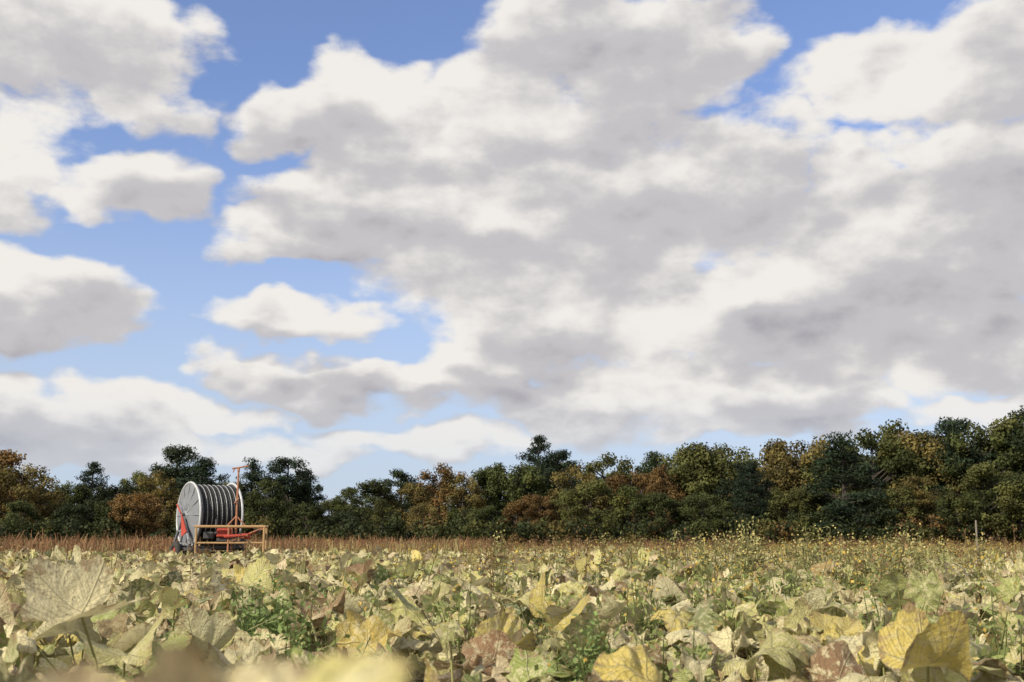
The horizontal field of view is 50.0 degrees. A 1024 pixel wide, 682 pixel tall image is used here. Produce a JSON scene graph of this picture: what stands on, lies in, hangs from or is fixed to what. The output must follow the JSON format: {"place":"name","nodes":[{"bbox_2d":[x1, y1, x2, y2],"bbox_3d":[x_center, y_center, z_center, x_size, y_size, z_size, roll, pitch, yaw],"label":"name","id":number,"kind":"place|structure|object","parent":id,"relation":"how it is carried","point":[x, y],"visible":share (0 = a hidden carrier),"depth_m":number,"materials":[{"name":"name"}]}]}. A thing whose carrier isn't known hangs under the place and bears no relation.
{"place":"outdoors","nodes":[
{"label":"outdoors","id":0,"kind":"place"},
{"bbox_2d":[0,528,1023,555],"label":"dry grass","id":1,"kind":"structure","parent":0,"point":[271,542],"depth_m":53.95,"materials":[{"name":"beige plant"}]},
{"bbox_2d":[0,0,1023,514],"label":"sky","id":2,"kind":"structure","parent":0,"point":[357,240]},
{"bbox_2d":[15,582,1023,681],"bbox_3d":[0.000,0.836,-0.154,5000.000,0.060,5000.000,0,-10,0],"label":"field ground","id":3,"kind":"structure","parent":0,"point":[415,674],"depth_m":7.04,"materials":[{"name":"soil"}]},
{"bbox_2d":[0,449,42,519],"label":"oak tree","id":4,"kind":"object","parent":3,"relation":"on","point":[8,458],"visible":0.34,"depth_m":117.31,"materials":[{"name":"brown plant"}]},
{"bbox_2d":[0,500,43,540],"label":"oak tree","id":5,"kind":"object","parent":3,"relation":"on","point":[27,507],"visible":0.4,"depth_m":102.32,"materials":[{"name":"green plant"}]},
{"bbox_2d":[0,463,66,530],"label":"oak tree","id":6,"kind":"object","parent":3,"relation":"on","point":[10,477],"visible":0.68,"depth_m":114.44,"materials":[{"name":"green plant"}]},
{"bbox_2d":[38,484,79,537],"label":"oak tree","id":7,"kind":"object","parent":3,"relation":"on","point":[66,491],"visible":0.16,"depth_m":126.29,"materials":[{"name":"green plant"}]},
{"bbox_2d":[45,480,95,534],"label":"oak tree","id":8,"kind":"object","parent":3,"relation":"on","point":[82,492],"visible":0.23,"depth_m":128.22,"materials":[{"name":"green plant"}]},
{"bbox_2d":[44,502,99,539],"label":"oak tree","id":9,"kind":"object","parent":3,"relation":"on","point":[74,509],"visible":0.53,"depth_m":102.09,"materials":[{"name":"green plant"}]},
{"bbox_2d":[74,461,109,540],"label":"spruce tree","id":10,"kind":"object","parent":3,"relation":"on","point":[93,469],"visible":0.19,"depth_m":133.98,"materials":[{"name":"green plant"}]},
{"bbox_2d":[84,482,139,536],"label":"oak tree","id":11,"kind":"object","parent":3,"relation":"on","point":[103,493],"visible":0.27,"depth_m":125.89,"materials":[{"name":"green plant"}]},
{"bbox_2d":[89,500,140,539],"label":"oak tree","id":12,"kind":"object","parent":3,"relation":"on","point":[103,509],"visible":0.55,"depth_m":102.10,"materials":[{"name":"green plant"}]},
{"bbox_2d":[107,491,166,543],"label":"oak tree","id":13,"kind":"object","parent":3,"relation":"on","point":[147,506],"visible":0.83,"depth_m":101.84,"materials":[{"name":"brown plant"}]},
{"bbox_2d":[118,470,165,537],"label":"oak tree","id":14,"kind":"object","parent":3,"relation":"on","point":[141,475],"visible":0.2,"depth_m":128.49,"materials":[{"name":"green plant"}]},
{"bbox_2d":[135,469,179,536],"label":"oak tree","id":15,"kind":"object","parent":3,"relation":"on","point":[170,502],"visible":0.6,"depth_m":109.70,"materials":[{"name":"green plant"}]},
{"bbox_2d":[148,444,213,533],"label":"pine tree","id":16,"kind":"object","parent":3,"relation":"on","point":[173,452],"visible":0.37,"depth_m":132.99,"materials":[{"name":"green plant"}]},
{"bbox_2d":[168,456,230,495],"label":"pine tree","id":17,"kind":"object","parent":3,"relation":"on","point":[204,466],"visible":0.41,"depth_m":130.59,"materials":[{"name":"green plant"}]},
{"bbox_2d":[169,465,267,554],"bbox_3d":[-11.577,6.757,42.467,2.944,3.697,5.607,7,-13,-35],"label":"irrigation hose reel","id":18,"kind":"object","parent":3,"relation":"on","point":[212,515],"visible":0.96,"depth_m":41.52,"materials":[{"name":"metal"}]},
{"bbox_2d":[216,481,258,532],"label":"oak tree","id":19,"kind":"object","parent":3,"relation":"on","point":[244,500],"visible":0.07,"depth_m":126.07,"materials":[{"name":"green plant"}]},
{"bbox_2d":[233,457,271,539],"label":"spruce tree","id":20,"kind":"object","parent":3,"relation":"on","point":[251,476],"visible":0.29,"depth_m":128.86,"materials":[{"name":"green plant"}]},
{"bbox_2d":[244,479,292,540],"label":"oak tree","id":21,"kind":"object","parent":3,"relation":"on","point":[277,509],"visible":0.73,"depth_m":121.53,"materials":[{"name":"green plant"}]},
{"bbox_2d":[254,456,322,537],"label":"pine tree","id":22,"kind":"object","parent":3,"relation":"on","point":[280,466],"visible":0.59,"depth_m":126.39,"materials":[{"name":"green plant"}]},
{"bbox_2d":[276,495,321,535],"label":"oak tree","id":23,"kind":"object","parent":3,"relation":"on","point":[304,502],"visible":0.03,"depth_m":148.05,"materials":[{"name":"green plant"}]},
{"bbox_2d":[281,468,327,526],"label":"pine tree","id":24,"kind":"object","parent":3,"relation":"on","point":[304,491],"visible":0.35,"depth_m":128.47,"materials":[{"name":"green plant"}]},
{"bbox_2d":[278,501,332,539],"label":"oak tree","id":25,"kind":"object","parent":3,"relation":"on","point":[313,511],"visible":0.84,"depth_m":102.11,"materials":[{"name":"green plant"}]},
{"bbox_2d":[314,499,346,535],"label":"oak tree","id":26,"kind":"object","parent":3,"relation":"on","point":[327,502],"visible":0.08,"depth_m":132.86,"materials":[{"name":"green plant"}]},
{"bbox_2d":[323,509,359,537],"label":"oak tree","id":27,"kind":"object","parent":3,"relation":"on","point":[339,516],"visible":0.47,"depth_m":102.01,"materials":[{"name":"green plant"}]},
{"bbox_2d":[326,487,370,539],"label":"oak tree","id":28,"kind":"object","parent":3,"relation":"on","point":[350,493],"visible":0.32,"depth_m":125.80,"materials":[{"name":"green plant"}]},
{"bbox_2d":[346,478,407,537],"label":"oak tree","id":29,"kind":"object","parent":3,"relation":"on","point":[374,488],"visible":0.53,"depth_m":122.02,"materials":[{"name":"green plant"}]},
{"bbox_2d":[363,498,400,540],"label":"pine tree","id":30,"kind":"object","parent":3,"relation":"on","point":[381,503],"visible":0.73,"depth_m":102.47,"materials":[{"name":"green plant"}]},
{"bbox_2d":[159,567,618,681],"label":"fat hen weeds","id":31,"kind":"object","parent":3,"relation":"on","point":[272,627],"visible":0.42,"depth_m":6.00,"materials":[{"name":"green plant"}]},
{"bbox_2d":[378,468,418,543],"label":"pine tree","id":32,"kind":"object","parent":3,"relation":"on","point":[397,474],"visible":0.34,"depth_m":128.66,"materials":[{"name":"green plant"}]},
{"bbox_2d":[386,482,440,540],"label":"oak tree","id":33,"kind":"object","parent":3,"relation":"on","point":[407,489],"visible":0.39,"depth_m":123.20,"materials":[{"name":"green plant"}]},
{"bbox_2d":[404,502,442,538],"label":"oak tree","id":34,"kind":"object","parent":3,"relation":"on","point":[423,509],"visible":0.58,"depth_m":102.22,"materials":[{"name":"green plant"}]},
{"bbox_2d":[412,462,469,541],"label":"oak tree","id":35,"kind":"object","parent":3,"relation":"on","point":[444,472],"visible":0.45,"depth_m":123.84,"materials":[{"name":"green plant"}]},
{"bbox_2d":[426,483,465,545],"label":"oak tree","id":36,"kind":"object","parent":3,"relation":"on","point":[446,504],"visible":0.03,"depth_m":147.16,"materials":[{"name":"brown plant"}]},
{"bbox_2d":[435,473,489,541],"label":"oak tree","id":37,"kind":"object","parent":3,"relation":"on","point":[475,500],"visible":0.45,"depth_m":121.98,"materials":[{"name":"green plant"}]},
{"bbox_2d":[443,506,485,544],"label":"oak tree","id":38,"kind":"object","parent":3,"relation":"on","point":[453,513],"visible":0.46,"depth_m":102.39,"materials":[{"name":"green plant"}]},
{"bbox_2d":[465,488,499,506],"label":"oak tree","id":39,"kind":"object","parent":3,"relation":"on","point":[480,493],"depth_m":146.41,"materials":[{"name":"green plant"}]},
{"bbox_2d":[458,465,510,533],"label":"oak tree","id":40,"kind":"object","parent":3,"relation":"on","point":[480,475],"visible":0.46,"depth_m":124.97,"materials":[{"name":"green plant"}]},
{"bbox_2d":[471,505,509,540],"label":"oak tree","id":41,"kind":"object","parent":3,"relation":"on","point":[486,511],"visible":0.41,"depth_m":102.08,"materials":[{"name":"green plant"}]},
{"bbox_2d":[0,544,1023,681],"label":"squash leaves","id":42,"kind":"object","parent":3,"relation":"on","point":[60,597],"visible":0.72,"depth_m":6.25,"materials":[{"name":"green plant"}]},
{"bbox_2d":[0,520,1023,592],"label":"field","id":43,"kind":"structure","parent":3,"relation":"on","point":[491,555],"depth_m":23.82,"materials":[{"name":"plant"}]},
{"bbox_2d":[0,497,1023,546],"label":"woodland understory","id":44,"kind":"object","parent":3,"relation":"on","point":[524,531],"visible":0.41,"depth_m":97.25,"materials":[{"name":"plant"}]},
{"bbox_2d":[484,461,549,536],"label":"oak tree","id":45,"kind":"object","parent":3,"relation":"on","point":[513,485],"visible":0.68,"depth_m":124.27,"materials":[{"name":"green plant"}]},
{"bbox_2d":[491,498,542,541],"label":"tree","id":46,"kind":"object","parent":3,"relation":"on","point":[515,507],"visible":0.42,"depth_m":102.03,"materials":[{"name":"brown plant"}]},
{"bbox_2d":[511,434,559,534],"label":"tree","id":47,"kind":"object","parent":3,"relation":"on","point":[538,440],"visible":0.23,"depth_m":129.39,"materials":[{"name":"green plant"}]},
{"bbox_2d":[50,529,1023,605],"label":"yellow wildflowers","id":48,"kind":"object","parent":3,"relation":"on","point":[775,550],"visible":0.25,"depth_m":16.63,"materials":[{"name":"yellow plant"}]},
{"bbox_2d":[518,494,560,545],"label":"tree","id":49,"kind":"object","parent":3,"relation":"on","point":[551,509],"visible":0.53,"depth_m":101.98,"materials":[{"name":"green plant"}]},
{"bbox_2d":[530,449,584,547],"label":"pine tree","id":50,"kind":"object","parent":3,"relation":"on","point":[555,461],"visible":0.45,"depth_m":126.42,"materials":[{"name":"green plant"}]},
{"bbox_2d":[543,461,583,508],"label":"oak tree","id":51,"kind":"object","parent":3,"relation":"on","point":[563,471],"visible":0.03,"depth_m":146.87,"materials":[{"name":"green plant"}]},
{"bbox_2d":[545,487,592,540],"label":"oak tree","id":52,"kind":"object","parent":3,"relation":"on","point":[565,494],"visible":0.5,"depth_m":102.35,"materials":[{"name":"green plant"}]},
{"bbox_2d":[547,463,609,544],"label":"oak tree","id":53,"kind":"object","parent":3,"relation":"on","point":[602,499],"visible":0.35,"depth_m":118.45,"materials":[{"name":"green plant"}]},
{"bbox_2d":[556,478,628,544],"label":"oak tree","id":54,"kind":"object","parent":3,"relation":"on","point":[592,490],"visible":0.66,"depth_m":101.77,"materials":[{"name":"green plant"}]},
{"bbox_2d":[572,451,638,542],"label":"oak tree","id":55,"kind":"object","parent":3,"relation":"on","point":[607,462],"visible":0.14,"depth_m":124.73,"materials":[{"name":"green plant"}]},
{"bbox_2d":[600,470,619,541],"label":"oak tree","id":56,"kind":"object","parent":3,"relation":"on","point":[607,475],"visible":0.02,"depth_m":149.06,"materials":[{"name":"green plant"}]},
{"bbox_2d":[222,555,1023,681],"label":"green weeds","id":57,"kind":"object","parent":3,"relation":"on","point":[1003,650],"visible":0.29,"depth_m":6.73,"materials":[{"name":"green plant"}]},
{"bbox_2d":[600,484,654,541],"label":"tree","id":58,"kind":"object","parent":3,"relation":"on","point":[626,491],"visible":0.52,"depth_m":101.89,"materials":[{"name":"green plant"}]},
{"bbox_2d":[604,469,660,535],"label":"oak tree","id":59,"kind":"object","parent":3,"relation":"on","point":[617,481],"visible":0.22,"depth_m":120.27,"materials":[{"name":"green plant"}]},
{"bbox_2d":[627,451,674,537],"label":"pine tree","id":60,"kind":"object","parent":3,"relation":"on","point":[652,461],"visible":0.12,"depth_m":122.74,"materials":[{"name":"green plant"}]},
{"bbox_2d":[631,491,686,543],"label":"bush","id":61,"kind":"object","parent":3,"relation":"on","point":[654,501],"visible":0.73,"depth_m":101.68,"materials":[{"name":"green plant"}]},
{"bbox_2d":[639,464,687,542],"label":"oak tree","id":62,"kind":"object","parent":3,"relation":"on","point":[659,480],"visible":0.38,"depth_m":115.69,"materials":[{"name":"brown plant"}]},
{"bbox_2d":[657,442,727,529],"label":"oak tree","id":63,"kind":"object","parent":3,"relation":"on","point":[710,484],"visible":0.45,"depth_m":116.42,"materials":[{"name":"green plant"}]},
{"bbox_2d":[672,491,735,541],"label":"bush","id":64,"kind":"object","parent":3,"relation":"on","point":[695,502],"visible":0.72,"depth_m":101.77,"materials":[{"name":"green plant"}]},
{"bbox_2d":[681,442,763,538],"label":"oak tree","id":65,"kind":"object","parent":3,"relation":"on","point":[722,461],"visible":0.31,"depth_m":117.99,"materials":[{"name":"green plant"}]},
{"bbox_2d":[485,516,1000,586],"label":"tall weeds","id":66,"kind":"object","parent":3,"relation":"on","point":[750,558],"visible":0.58,"depth_m":17.65,"materials":[{"name":"plant"}]},
{"bbox_2d":[709,460,778,541],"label":"pine tree","id":67,"kind":"object","parent":3,"relation":"on","point":[751,467],"visible":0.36,"depth_m":110.78,"materials":[{"name":"green plant"}]},
{"bbox_2d":[718,472,783,542],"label":"spruce tree","id":68,"kind":"object","parent":3,"relation":"on","point":[742,494],"visible":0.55,"depth_m":102.37,"materials":[{"name":"green plant"}]},
{"bbox_2d":[726,461,797,523],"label":"oak tree","id":69,"kind":"object","parent":3,"relation":"on","point":[775,474],"visible":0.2,"depth_m":115.90,"materials":[{"name":"green plant"}]},
{"bbox_2d":[763,487,819,544],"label":"bush","id":70,"kind":"object","parent":3,"relation":"on","point":[802,496],"visible":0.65,"depth_m":101.52,"materials":[{"name":"green plant"}]},
{"bbox_2d":[759,435,855,540],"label":"oak tree","id":71,"kind":"object","parent":3,"relation":"on","point":[777,453],"visible":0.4,"depth_m":118.35,"materials":[{"name":"green plant"}]},
{"bbox_2d":[785,485,842,538],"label":"oak tree","id":72,"kind":"object","parent":3,"relation":"on","point":[815,516],"visible":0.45,"depth_m":101.24,"materials":[{"name":"green plant"}]},
{"bbox_2d":[783,454,863,523],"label":"oak tree","id":73,"kind":"object","parent":3,"relation":"on","point":[807,475],"visible":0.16,"depth_m":114.93,"materials":[{"name":"green plant"}]},
{"bbox_2d":[801,429,897,542],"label":"spruce tree","id":74,"kind":"object","parent":3,"relation":"on","point":[844,504],"visible":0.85,"depth_m":101.61,"materials":[{"name":"green plant"}]},
{"bbox_2d":[844,450,880,481],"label":"oak tree","id":75,"kind":"object","parent":3,"relation":"on","point":[862,462],"visible":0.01,"depth_m":145.67,"materials":[{"name":"green plant"}]},
{"bbox_2d":[841,487,897,538],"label":"tree","id":76,"kind":"object","parent":3,"relation":"on","point":[883,518],"visible":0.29,"depth_m":100.65,"materials":[{"name":"green plant"}]},
{"bbox_2d":[830,428,925,526],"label":"oak tree","id":77,"kind":"object","parent":3,"relation":"on","point":[902,463],"visible":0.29,"depth_m":111.59,"materials":[{"name":"green plant"}]},
{"bbox_2d":[865,485,928,540],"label":"tree","id":78,"kind":"object","parent":3,"relation":"on","point":[902,502],"visible":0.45,"depth_m":101.34,"materials":[{"name":"green plant"}]},
{"bbox_2d":[854,418,941,542],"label":"oak tree","id":79,"kind":"object","parent":3,"relation":"on","point":[889,431],"visible":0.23,"depth_m":112.55,"materials":[{"name":"green plant"}]},
{"bbox_2d":[891,475,943,533],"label":"oak tree","id":80,"kind":"object","parent":3,"relation":"on","point":[911,481],"visible":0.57,"depth_m":102.38,"materials":[{"name":"green plant"}]},
{"bbox_2d":[885,429,979,539],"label":"oak tree","id":81,"kind":"object","parent":3,"relation":"on","point":[912,442],"visible":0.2,"depth_m":111.71,"materials":[{"name":"green plant"}]},
{"bbox_2d":[914,416,1000,524],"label":"pine tree","id":82,"kind":"object","parent":3,"relation":"on","point":[946,426],"visible":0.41,"depth_m":110.17,"materials":[{"name":"green plant"}]},
{"bbox_2d":[933,490,995,545],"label":"bush","id":83,"kind":"object","parent":3,"relation":"on","point":[941,510],"visible":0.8,"depth_m":95.72,"materials":[{"name":"green plant"}]},
{"bbox_2d":[975,520,978,550],"bbox_3d":[20.832,8.968,49.190,0.128,1.850,0.098,0,-10,0],"label":"fence post","id":84,"kind":"object","parent":3,"relation":"on","point":[976,533],"visible":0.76,"depth_m":49.23,"materials":[{"name":"grey wood"}]},
{"bbox_2d":[934,422,1023,534],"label":"oak tree","id":85,"kind":"object","parent":3,"relation":"on","point":[978,431],"visible":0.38,"depth_m":108.08,"materials":[{"name":"green plant"}]},
{"bbox_2d":[938,462,1023,545],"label":"oak tree","id":86,"kind":"object","parent":3,"relation":"on","point":[980,473],"visible":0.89,"depth_m":95.42,"materials":[{"name":"green plant"}]},
{"bbox_2d":[948,413,1023,524],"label":"oak tree","id":87,"kind":"object","parent":3,"relation":"on","point":[1005,426],"visible":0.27,"depth_m":108.50,"materials":[{"name":"green plant"}]},
{"bbox_2d":[978,473,1023,545],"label":"oak tree","id":88,"kind":"object","parent":3,"relation":"on","point":[990,496],"visible":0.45,"depth_m":96.33,"materials":[{"name":"green plant"}]},
{"bbox_2d":[978,405,1023,474],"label":"pine tree","id":89,"kind":"object","parent":3,"relation":"on","point":[1017,436],"visible":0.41,"depth_m":107.25,"materials":[{"name":"green plant"}]}
]}

